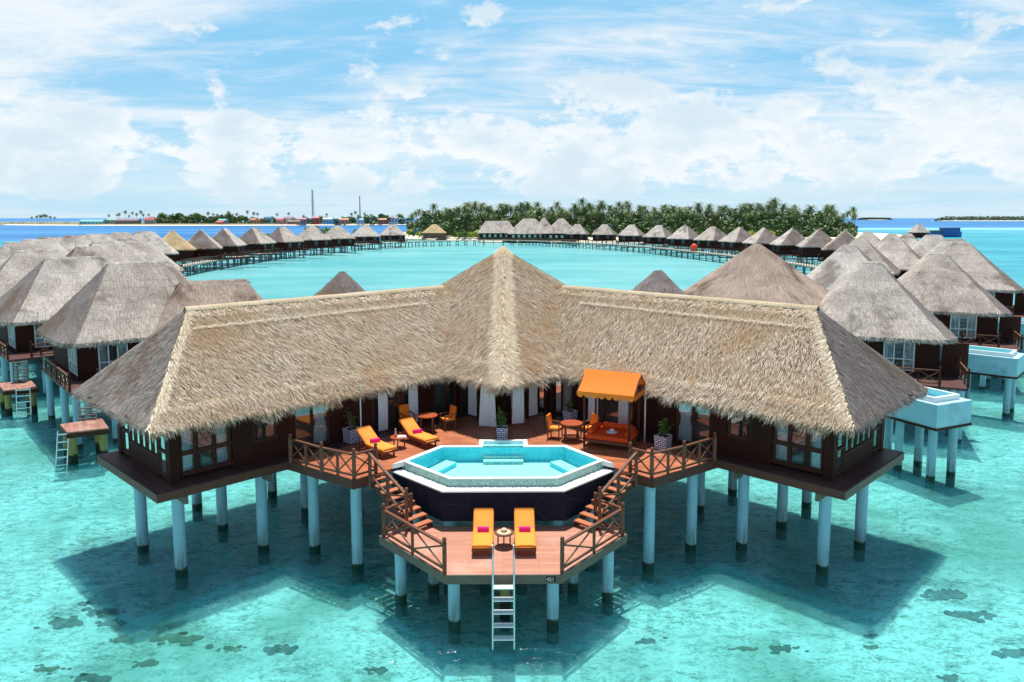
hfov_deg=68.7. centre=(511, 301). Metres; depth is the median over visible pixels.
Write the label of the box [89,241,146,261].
water bungalow
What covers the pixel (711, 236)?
water bungalow
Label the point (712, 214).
coconut palm
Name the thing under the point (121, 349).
window
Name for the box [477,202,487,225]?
coconut palm
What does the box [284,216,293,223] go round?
village house
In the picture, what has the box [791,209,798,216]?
coconut palm
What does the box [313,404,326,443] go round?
curtain
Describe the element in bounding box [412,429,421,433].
rolled towel
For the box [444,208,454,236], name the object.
coconut palm
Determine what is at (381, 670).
coral rock
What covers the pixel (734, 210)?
coconut palm
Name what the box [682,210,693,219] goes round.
coconut palm
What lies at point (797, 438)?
bed
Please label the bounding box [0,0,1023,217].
sky
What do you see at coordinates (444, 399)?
sliding door
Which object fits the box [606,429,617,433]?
sun hat
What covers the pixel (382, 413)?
curtain
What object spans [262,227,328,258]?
water bungalow
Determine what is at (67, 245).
water bungalow
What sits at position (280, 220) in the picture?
village house
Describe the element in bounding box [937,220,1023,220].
islet ground
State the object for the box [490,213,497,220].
coconut palm
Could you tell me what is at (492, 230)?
thatched pavilion
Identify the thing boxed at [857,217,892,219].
islet forest
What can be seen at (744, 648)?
coral rock
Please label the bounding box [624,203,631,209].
coconut palm
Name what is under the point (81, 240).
water bungalow
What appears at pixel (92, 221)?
warehouse
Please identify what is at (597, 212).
coconut palm
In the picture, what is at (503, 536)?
side table
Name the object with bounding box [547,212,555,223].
coconut palm
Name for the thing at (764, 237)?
water bungalow
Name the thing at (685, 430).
curtain
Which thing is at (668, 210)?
coconut palm
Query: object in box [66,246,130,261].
water bungalow
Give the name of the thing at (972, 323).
window
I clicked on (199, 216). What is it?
leafy tree
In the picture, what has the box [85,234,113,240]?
water bungalow
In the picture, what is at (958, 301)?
water bungalow
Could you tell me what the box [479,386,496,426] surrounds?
curtain
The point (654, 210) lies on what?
coconut palm
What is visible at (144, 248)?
water bungalow
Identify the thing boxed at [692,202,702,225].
coconut palm
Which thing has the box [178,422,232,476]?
window
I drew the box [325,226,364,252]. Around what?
water bungalow
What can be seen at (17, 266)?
water bungalow
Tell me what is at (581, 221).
coconut palm
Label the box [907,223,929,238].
thatched pavilion
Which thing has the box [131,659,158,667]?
coral rock
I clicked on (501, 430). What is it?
planter
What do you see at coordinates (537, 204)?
coconut palm
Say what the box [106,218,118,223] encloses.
village house
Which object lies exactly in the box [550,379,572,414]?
sliding door
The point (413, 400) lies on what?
curtain
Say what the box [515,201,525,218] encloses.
coconut palm
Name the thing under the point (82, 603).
coral rock
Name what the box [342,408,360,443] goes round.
planter
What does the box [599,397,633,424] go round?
sliding door
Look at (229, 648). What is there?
coral rock
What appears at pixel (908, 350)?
window
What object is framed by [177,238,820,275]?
boardwalk
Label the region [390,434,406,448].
side table
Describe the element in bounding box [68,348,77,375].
window
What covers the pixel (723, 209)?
coconut palm
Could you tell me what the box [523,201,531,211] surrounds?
coconut palm
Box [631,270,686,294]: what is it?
water bungalow
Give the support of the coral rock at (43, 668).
on the seabed
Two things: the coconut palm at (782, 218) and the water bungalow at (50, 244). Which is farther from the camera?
the coconut palm at (782, 218)
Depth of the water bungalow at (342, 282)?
49.33 m
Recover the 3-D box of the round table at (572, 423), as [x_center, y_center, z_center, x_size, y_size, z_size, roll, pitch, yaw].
[2.484,5.419,31.271,0.936,0.740,0.936,0,6,-1]
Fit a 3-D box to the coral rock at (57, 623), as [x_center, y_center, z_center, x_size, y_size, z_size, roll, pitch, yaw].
[-14.748,10.564,24.615,1.536,0.274,0.820,0,6,-1]
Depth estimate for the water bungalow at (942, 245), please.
102.26 m
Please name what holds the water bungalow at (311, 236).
on the seabed
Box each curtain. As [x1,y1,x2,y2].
[181,430,192,470]
[216,424,227,462]
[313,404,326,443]
[378,392,387,431]
[408,384,417,421]
[468,383,477,415]
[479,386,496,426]
[512,386,523,423]
[529,384,537,415]
[588,396,597,419]
[618,398,627,423]
[678,403,691,441]
[776,421,787,460]
[811,430,821,468]
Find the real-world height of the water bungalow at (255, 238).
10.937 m
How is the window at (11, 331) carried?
in the water bungalow at (38, 296)
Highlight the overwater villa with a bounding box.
[70,246,929,590]
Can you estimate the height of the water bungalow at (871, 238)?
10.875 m
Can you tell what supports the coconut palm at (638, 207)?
on the island ground at (880, 236)
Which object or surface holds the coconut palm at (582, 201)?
on the island ground at (880, 236)
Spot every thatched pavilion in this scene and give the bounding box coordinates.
[477,221,516,242]
[508,219,550,242]
[539,217,550,228]
[544,218,579,242]
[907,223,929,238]
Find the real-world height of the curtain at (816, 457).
2.000 m
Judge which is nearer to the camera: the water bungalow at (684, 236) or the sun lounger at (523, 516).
the sun lounger at (523, 516)
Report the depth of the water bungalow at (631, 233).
318.11 m
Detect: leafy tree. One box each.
[157,212,166,219]
[169,214,177,219]
[175,213,183,219]
[195,213,205,223]
[216,214,224,219]
[225,213,233,219]
[320,227,330,233]
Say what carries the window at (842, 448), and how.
in the overwater villa
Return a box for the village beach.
[2,224,405,225]
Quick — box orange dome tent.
[691,244,697,250]
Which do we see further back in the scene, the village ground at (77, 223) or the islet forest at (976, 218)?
the islet forest at (976, 218)
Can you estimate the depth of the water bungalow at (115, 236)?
145.94 m
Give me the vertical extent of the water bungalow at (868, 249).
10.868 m
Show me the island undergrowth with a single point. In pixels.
(444, 222)
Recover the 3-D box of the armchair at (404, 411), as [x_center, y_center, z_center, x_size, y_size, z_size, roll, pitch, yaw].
[-4.659,5.091,33.089,0.560,0.993,0.633,-5,8,-35]
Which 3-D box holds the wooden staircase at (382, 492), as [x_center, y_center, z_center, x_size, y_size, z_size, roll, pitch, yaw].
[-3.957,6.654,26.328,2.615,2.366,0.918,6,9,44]
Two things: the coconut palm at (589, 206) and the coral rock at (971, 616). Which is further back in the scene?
the coconut palm at (589, 206)
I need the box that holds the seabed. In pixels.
[0,350,1023,681]
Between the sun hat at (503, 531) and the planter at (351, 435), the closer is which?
the sun hat at (503, 531)
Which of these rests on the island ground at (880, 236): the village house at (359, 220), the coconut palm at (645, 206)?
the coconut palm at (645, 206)
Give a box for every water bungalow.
[0,241,47,265]
[0,249,65,359]
[0,256,106,408]
[21,239,67,255]
[35,260,189,458]
[37,237,74,252]
[64,235,94,245]
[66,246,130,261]
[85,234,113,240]
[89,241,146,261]
[109,232,134,240]
[117,238,184,272]
[133,231,181,266]
[155,279,263,330]
[162,230,244,268]
[183,229,268,268]
[204,228,285,264]
[239,227,307,260]
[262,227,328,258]
[297,226,343,255]
[314,271,364,295]
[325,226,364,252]
[351,225,382,248]
[379,224,407,246]
[566,224,589,244]
[590,224,617,245]
[616,225,644,247]
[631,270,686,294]
[638,225,674,250]
[655,226,698,252]
[675,226,731,254]
[683,244,827,313]
[697,227,751,256]
[710,228,784,259]
[733,228,813,263]
[771,229,832,262]
[776,230,854,260]
[806,245,871,290]
[821,261,970,452]
[849,238,900,276]
[858,231,879,245]
[874,234,897,247]
[876,237,920,278]
[897,252,1022,396]
[900,234,918,247]
[908,239,965,269]
[911,235,944,257]
[941,242,1023,352]
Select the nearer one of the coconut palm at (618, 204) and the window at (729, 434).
the window at (729, 434)
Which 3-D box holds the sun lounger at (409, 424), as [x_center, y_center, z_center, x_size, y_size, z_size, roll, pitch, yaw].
[-3.851,5.403,30.876,0.680,0.859,2.010,-6,8,-41]
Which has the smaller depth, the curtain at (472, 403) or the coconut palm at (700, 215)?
the curtain at (472, 403)
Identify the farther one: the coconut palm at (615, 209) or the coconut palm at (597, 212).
the coconut palm at (615, 209)
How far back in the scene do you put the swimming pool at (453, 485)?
26.84 m
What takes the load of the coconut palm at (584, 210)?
on the island ground at (880, 236)
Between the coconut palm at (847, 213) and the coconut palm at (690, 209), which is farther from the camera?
the coconut palm at (690, 209)
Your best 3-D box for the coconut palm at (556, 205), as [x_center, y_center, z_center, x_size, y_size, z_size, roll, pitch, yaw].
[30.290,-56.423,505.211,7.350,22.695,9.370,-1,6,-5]
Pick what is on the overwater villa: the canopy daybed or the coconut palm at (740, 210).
the canopy daybed
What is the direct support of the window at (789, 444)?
in the overwater villa
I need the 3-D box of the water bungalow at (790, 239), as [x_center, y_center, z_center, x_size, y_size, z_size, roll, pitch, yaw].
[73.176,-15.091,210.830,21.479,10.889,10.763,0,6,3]
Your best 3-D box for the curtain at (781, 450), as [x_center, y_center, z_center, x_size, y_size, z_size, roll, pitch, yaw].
[10.087,5.006,27.869,0.552,2.000,0.108,6,9,43]
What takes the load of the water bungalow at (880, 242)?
on the seabed
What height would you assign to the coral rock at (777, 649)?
0.216 m
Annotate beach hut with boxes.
[422,224,446,239]
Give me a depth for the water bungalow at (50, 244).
100.12 m
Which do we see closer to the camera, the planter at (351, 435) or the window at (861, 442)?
the window at (861, 442)
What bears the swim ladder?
attached to the swim platform at (442, 554)
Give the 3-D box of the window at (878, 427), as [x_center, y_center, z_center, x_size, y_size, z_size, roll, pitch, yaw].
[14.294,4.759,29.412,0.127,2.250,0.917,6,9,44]
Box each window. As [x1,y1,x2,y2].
[8,326,15,348]
[34,324,52,347]
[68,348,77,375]
[98,343,127,371]
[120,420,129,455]
[128,425,157,457]
[157,435,166,477]
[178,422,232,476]
[252,415,277,442]
[674,403,711,449]
[727,415,751,440]
[771,422,824,474]
[836,432,845,475]
[845,422,873,455]
[872,418,881,452]
[883,342,914,370]
[950,315,976,338]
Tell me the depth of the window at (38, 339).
55.82 m
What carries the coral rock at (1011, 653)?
on the seabed
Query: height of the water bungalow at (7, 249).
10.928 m
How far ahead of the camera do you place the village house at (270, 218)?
1312.84 m
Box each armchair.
[397,404,414,426]
[439,404,456,429]
[545,413,562,439]
[580,413,599,436]
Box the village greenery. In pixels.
[150,216,410,224]
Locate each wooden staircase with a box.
[368,453,433,532]
[573,452,637,531]
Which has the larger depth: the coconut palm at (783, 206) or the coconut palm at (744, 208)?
the coconut palm at (783, 206)
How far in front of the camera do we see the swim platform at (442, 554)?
23.91 m
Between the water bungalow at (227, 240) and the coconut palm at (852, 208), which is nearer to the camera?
the water bungalow at (227, 240)
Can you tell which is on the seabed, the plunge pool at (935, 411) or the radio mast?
the plunge pool at (935, 411)
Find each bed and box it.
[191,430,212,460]
[791,428,841,458]
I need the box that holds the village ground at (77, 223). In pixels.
[6,222,413,224]
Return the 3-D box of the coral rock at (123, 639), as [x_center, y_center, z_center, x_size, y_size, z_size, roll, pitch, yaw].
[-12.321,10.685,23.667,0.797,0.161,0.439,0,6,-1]
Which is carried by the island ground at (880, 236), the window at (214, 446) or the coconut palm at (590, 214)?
the coconut palm at (590, 214)
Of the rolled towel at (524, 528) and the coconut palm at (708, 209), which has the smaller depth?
the rolled towel at (524, 528)
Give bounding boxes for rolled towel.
[370,438,379,442]
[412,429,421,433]
[477,526,488,531]
[519,526,530,531]
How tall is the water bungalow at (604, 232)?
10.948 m
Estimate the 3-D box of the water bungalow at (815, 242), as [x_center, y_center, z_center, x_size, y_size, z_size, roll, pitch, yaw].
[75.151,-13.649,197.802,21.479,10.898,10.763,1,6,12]
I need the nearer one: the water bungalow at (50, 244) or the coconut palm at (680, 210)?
the water bungalow at (50, 244)
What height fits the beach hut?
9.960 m
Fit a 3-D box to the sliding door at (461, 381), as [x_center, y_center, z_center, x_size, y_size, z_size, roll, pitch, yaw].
[-1.554,4.292,34.530,2.428,2.250,0.099,6,9,43]
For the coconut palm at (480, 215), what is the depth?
431.03 m
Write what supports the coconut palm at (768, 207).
on the island ground at (880, 236)
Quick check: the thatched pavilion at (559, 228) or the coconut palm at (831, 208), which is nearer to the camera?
the thatched pavilion at (559, 228)
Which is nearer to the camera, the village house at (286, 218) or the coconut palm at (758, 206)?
the coconut palm at (758, 206)
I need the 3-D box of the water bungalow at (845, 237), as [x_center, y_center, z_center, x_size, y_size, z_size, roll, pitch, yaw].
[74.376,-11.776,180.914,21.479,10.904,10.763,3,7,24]
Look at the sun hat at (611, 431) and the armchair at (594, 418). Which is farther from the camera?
the armchair at (594, 418)
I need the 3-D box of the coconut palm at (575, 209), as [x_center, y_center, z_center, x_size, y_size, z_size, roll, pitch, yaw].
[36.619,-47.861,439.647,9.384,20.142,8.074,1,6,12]
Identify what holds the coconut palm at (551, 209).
on the island ground at (880, 236)
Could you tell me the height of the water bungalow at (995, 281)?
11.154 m
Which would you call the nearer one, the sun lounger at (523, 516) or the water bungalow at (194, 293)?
the sun lounger at (523, 516)
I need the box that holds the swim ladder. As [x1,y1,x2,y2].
[492,542,514,649]
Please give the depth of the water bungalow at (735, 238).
235.39 m
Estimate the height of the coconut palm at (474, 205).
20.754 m
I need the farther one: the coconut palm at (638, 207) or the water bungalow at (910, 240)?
the coconut palm at (638, 207)
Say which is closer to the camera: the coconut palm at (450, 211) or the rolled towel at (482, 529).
the rolled towel at (482, 529)
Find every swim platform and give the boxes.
[0,360,37,424]
[55,407,109,476]
[379,492,626,644]
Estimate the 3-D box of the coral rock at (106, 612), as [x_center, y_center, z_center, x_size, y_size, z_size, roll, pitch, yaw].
[-13.822,10.502,25.221,1.564,0.210,0.596,1,6,6]
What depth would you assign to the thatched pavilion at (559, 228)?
367.25 m
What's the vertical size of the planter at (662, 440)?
1.284 m
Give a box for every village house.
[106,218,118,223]
[144,217,156,223]
[218,219,228,223]
[250,218,261,223]
[265,216,272,223]
[276,218,284,223]
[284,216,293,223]
[287,220,300,224]
[296,218,306,223]
[312,216,319,223]
[323,218,333,223]
[339,218,349,223]
[356,218,363,223]
[378,218,387,223]
[388,216,398,223]
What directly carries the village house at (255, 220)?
on the village ground at (77, 223)
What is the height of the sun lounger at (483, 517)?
0.859 m
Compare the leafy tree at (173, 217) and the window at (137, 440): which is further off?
the leafy tree at (173, 217)
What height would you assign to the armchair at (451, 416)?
0.993 m
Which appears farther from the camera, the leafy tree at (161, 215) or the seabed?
the leafy tree at (161, 215)
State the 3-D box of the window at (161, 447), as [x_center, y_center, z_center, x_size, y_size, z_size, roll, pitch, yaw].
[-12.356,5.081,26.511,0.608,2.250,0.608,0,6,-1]
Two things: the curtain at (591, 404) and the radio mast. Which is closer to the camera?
the curtain at (591, 404)
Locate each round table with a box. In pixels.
[416,412,437,432]
[560,420,582,441]
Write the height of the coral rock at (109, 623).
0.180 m
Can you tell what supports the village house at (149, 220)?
on the village ground at (77, 223)
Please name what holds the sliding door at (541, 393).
in the overwater villa
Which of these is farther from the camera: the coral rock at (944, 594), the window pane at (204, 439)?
the window pane at (204, 439)
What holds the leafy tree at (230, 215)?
on the village ground at (77, 223)
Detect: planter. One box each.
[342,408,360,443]
[495,406,507,438]
[562,397,577,419]
[654,417,674,449]
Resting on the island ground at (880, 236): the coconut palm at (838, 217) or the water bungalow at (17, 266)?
the coconut palm at (838, 217)
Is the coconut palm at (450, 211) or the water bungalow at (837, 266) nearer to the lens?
the water bungalow at (837, 266)
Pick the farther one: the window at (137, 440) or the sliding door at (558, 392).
the sliding door at (558, 392)
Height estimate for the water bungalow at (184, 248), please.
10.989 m
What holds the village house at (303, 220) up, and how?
on the village ground at (77, 223)
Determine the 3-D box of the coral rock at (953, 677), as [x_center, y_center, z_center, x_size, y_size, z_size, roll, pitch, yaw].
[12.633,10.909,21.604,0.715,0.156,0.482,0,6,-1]
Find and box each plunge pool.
[883,386,971,491]
[939,344,1023,424]
[997,317,1023,352]
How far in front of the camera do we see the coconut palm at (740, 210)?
439.79 m
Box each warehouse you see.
[79,219,106,223]
[115,219,140,223]
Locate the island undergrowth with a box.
[405,209,857,236]
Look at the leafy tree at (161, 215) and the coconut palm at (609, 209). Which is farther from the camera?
the leafy tree at (161, 215)
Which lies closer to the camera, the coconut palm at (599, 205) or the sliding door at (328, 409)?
the sliding door at (328, 409)
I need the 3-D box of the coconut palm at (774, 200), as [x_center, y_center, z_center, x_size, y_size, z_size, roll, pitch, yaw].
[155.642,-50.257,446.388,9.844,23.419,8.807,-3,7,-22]
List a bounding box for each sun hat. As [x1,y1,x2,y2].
[497,528,510,534]
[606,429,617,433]
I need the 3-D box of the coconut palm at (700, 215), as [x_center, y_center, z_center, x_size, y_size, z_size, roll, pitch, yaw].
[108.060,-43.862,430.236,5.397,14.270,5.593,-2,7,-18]
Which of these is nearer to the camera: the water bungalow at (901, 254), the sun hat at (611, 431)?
the sun hat at (611, 431)
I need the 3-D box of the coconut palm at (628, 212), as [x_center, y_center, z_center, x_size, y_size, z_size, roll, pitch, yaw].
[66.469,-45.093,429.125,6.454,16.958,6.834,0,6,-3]
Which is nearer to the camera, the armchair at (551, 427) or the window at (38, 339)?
the armchair at (551, 427)
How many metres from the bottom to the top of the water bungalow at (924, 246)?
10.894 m
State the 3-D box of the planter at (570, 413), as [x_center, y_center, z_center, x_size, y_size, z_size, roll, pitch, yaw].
[2.637,4.930,34.176,0.588,1.072,0.636,6,9,44]
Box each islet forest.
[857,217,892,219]
[933,216,1023,220]
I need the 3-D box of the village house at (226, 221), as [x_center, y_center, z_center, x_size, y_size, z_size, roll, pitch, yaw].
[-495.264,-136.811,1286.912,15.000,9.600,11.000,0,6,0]
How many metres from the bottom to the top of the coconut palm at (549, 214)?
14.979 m
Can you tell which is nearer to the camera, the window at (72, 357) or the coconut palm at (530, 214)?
the window at (72, 357)
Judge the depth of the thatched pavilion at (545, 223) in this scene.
405.39 m
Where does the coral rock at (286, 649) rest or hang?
on the seabed
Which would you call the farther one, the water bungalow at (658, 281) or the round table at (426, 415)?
the water bungalow at (658, 281)
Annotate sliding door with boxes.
[293,405,330,451]
[372,387,402,431]
[433,379,455,416]
[460,381,495,413]
[511,382,545,421]
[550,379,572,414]
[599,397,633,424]
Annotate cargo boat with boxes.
[929,227,961,236]
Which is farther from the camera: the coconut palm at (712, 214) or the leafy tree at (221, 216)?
the leafy tree at (221, 216)
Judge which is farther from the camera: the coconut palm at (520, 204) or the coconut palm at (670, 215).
the coconut palm at (520, 204)
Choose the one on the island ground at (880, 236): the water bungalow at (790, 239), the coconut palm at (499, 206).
the coconut palm at (499, 206)
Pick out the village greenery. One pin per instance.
(184, 220)
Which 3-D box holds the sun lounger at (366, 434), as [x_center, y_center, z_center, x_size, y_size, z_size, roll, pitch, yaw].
[-5.361,5.545,29.593,0.680,0.859,2.010,-6,9,-43]
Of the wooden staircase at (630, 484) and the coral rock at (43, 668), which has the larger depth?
the wooden staircase at (630, 484)
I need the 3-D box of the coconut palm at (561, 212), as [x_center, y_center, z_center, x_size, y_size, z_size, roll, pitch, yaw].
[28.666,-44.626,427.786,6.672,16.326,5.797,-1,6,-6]
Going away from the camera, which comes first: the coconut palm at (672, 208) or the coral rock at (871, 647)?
the coral rock at (871, 647)
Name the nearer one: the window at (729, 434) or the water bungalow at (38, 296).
the window at (729, 434)
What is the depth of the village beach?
1260.20 m
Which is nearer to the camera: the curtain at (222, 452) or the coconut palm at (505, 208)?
the curtain at (222, 452)
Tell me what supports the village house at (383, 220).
on the village ground at (77, 223)
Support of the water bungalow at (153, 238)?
on the seabed
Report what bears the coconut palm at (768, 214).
on the island ground at (880, 236)
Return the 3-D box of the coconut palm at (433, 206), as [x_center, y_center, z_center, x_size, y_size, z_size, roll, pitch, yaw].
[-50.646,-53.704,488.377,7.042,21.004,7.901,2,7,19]
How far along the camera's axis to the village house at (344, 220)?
1284.59 m
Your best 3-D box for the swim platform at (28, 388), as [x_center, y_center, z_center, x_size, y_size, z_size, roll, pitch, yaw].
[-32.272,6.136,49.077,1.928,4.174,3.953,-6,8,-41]
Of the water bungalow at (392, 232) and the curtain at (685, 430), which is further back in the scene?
the water bungalow at (392, 232)
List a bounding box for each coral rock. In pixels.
[20,664,71,674]
[34,615,83,629]
[69,673,112,681]
[74,601,92,605]
[81,607,125,617]
[95,618,126,626]
[109,635,134,642]
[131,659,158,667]
[149,632,213,648]
[216,645,247,651]
[263,644,298,655]
[363,666,395,674]
[635,637,667,644]
[728,646,758,651]
[769,644,808,653]
[860,644,878,649]
[920,588,967,601]
[935,673,964,681]
[943,610,997,622]
[991,647,1023,658]
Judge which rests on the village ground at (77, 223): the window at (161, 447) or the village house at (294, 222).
the village house at (294, 222)
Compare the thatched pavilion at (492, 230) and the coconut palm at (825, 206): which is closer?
the thatched pavilion at (492, 230)
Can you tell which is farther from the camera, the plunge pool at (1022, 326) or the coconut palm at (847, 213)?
the coconut palm at (847, 213)
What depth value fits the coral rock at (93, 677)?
21.59 m
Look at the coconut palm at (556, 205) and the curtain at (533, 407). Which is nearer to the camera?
the curtain at (533, 407)
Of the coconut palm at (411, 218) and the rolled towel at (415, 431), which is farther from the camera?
the coconut palm at (411, 218)
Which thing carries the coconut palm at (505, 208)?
on the island ground at (880, 236)
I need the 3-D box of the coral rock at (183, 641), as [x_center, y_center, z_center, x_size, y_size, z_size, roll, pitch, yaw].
[-10.292,10.679,23.640,2.256,0.341,0.820,1,6,7]
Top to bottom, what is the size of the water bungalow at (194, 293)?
9.505 m
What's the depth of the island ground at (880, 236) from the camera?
420.64 m
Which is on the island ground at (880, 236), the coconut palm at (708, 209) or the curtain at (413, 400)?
the coconut palm at (708, 209)
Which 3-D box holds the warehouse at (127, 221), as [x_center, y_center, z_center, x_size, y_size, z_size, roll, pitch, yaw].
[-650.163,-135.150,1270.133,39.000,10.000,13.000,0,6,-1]
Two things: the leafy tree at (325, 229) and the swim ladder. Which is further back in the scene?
the leafy tree at (325, 229)
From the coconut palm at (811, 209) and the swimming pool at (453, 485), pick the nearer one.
the swimming pool at (453, 485)
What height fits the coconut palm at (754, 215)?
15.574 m
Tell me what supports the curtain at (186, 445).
hanging from the overwater villa
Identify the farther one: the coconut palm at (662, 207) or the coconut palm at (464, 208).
the coconut palm at (662, 207)
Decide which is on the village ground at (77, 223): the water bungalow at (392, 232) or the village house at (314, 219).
the village house at (314, 219)
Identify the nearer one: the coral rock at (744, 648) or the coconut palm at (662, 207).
the coral rock at (744, 648)
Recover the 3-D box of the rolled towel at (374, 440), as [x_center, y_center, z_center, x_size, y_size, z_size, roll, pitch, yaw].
[-5.416,5.494,29.643,0.384,0.146,0.165,-4,7,-31]
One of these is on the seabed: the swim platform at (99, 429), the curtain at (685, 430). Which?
the swim platform at (99, 429)
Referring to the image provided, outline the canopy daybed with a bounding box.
[577,369,645,449]
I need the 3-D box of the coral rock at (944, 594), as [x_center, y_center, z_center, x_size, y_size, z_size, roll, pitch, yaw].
[15.184,10.376,26.435,1.713,0.361,0.739,-1,6,-7]
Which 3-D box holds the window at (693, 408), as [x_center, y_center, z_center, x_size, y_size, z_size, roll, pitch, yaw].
[7.332,4.778,30.283,1.691,2.180,0.141,6,9,44]
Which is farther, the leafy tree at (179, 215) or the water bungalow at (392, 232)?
the leafy tree at (179, 215)
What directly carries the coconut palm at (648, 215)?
on the island ground at (880, 236)
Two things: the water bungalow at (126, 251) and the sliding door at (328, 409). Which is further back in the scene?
the water bungalow at (126, 251)
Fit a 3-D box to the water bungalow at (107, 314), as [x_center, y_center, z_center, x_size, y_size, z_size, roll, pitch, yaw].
[-23.757,2.828,48.976,11.599,10.772,12.351,-5,8,-40]
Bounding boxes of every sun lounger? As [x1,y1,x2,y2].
[355,425,397,458]
[398,417,439,448]
[472,508,493,554]
[514,508,535,554]
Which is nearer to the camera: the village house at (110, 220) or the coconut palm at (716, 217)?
the coconut palm at (716, 217)
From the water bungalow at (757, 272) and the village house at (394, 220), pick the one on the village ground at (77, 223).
the village house at (394, 220)
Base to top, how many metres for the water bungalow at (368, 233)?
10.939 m
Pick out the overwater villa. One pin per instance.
(742, 378)
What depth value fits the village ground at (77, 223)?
1278.30 m
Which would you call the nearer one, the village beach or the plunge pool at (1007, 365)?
the plunge pool at (1007, 365)
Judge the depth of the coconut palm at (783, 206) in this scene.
482.81 m
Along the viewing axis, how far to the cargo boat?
499.54 m
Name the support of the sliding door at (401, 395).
in the overwater villa
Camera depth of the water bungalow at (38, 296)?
56.47 m
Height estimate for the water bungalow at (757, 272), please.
11.803 m
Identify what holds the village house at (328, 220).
on the village ground at (77, 223)
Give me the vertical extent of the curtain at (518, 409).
2.250 m
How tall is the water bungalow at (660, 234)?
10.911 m
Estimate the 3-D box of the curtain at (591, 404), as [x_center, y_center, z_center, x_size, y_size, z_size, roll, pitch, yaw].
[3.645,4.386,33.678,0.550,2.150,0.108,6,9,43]
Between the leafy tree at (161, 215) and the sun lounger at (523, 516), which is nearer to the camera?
the sun lounger at (523, 516)
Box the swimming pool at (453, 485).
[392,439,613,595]
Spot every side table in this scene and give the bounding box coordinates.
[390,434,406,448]
[494,528,513,548]
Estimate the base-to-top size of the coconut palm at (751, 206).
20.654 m
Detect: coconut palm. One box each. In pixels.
[407,215,414,221]
[429,203,437,211]
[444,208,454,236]
[458,205,469,229]
[466,202,472,220]
[469,202,478,217]
[476,212,483,221]
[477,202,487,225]
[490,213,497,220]
[496,202,504,210]
[500,203,512,218]
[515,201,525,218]
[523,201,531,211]
[524,211,536,218]
[533,201,541,207]
[544,211,551,220]
[547,206,554,212]
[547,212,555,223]
[553,201,561,210]
[558,209,565,216]
[568,203,580,223]
[577,197,586,213]
[577,206,589,215]
[577,217,585,225]
[582,202,596,225]
[585,211,595,235]
[594,210,602,228]
[596,200,606,225]
[604,205,614,211]
[610,206,621,214]
[614,201,622,210]
[623,208,632,223]
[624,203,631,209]
[634,204,643,216]
[640,204,649,222]
[646,213,652,228]
[649,206,657,216]
[659,204,667,212]
[662,207,672,218]
[667,213,673,227]
[668,204,679,213]
[675,208,683,218]
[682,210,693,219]
[684,206,694,212]
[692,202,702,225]
[697,212,704,230]
[703,206,714,224]
[709,212,715,221]
[709,212,719,225]
[718,206,727,218]
[728,207,739,213]
[737,204,748,225]
[739,205,749,217]
[745,203,757,218]
[749,210,760,225]
[754,202,764,211]
[762,204,772,212]
[766,197,782,226]
[766,210,772,221]
[777,215,785,231]
[779,203,788,211]
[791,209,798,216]
[804,204,817,225]
[822,204,830,212]
[826,204,837,213]
[836,215,842,223]
[845,210,851,221]
[849,206,857,222]
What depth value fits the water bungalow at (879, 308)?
46.38 m
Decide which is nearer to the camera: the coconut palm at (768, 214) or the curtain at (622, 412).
the curtain at (622, 412)
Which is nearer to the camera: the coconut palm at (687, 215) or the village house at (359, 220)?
the coconut palm at (687, 215)
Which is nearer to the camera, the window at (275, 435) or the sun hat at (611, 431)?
the window at (275, 435)
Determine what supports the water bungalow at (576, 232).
on the seabed
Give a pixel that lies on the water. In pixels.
(999, 244)
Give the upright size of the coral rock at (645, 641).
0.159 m
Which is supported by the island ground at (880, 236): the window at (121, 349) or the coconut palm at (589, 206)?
the coconut palm at (589, 206)
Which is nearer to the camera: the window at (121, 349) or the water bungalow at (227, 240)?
the window at (121, 349)
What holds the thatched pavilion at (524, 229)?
on the island ground at (880, 236)
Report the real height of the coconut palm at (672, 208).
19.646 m
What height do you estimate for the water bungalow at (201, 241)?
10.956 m
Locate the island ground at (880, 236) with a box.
[404,232,901,242]
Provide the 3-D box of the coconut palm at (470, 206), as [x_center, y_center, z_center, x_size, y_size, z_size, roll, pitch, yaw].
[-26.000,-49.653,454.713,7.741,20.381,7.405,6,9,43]
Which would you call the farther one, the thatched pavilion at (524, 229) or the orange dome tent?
the thatched pavilion at (524, 229)
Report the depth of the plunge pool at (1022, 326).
63.16 m

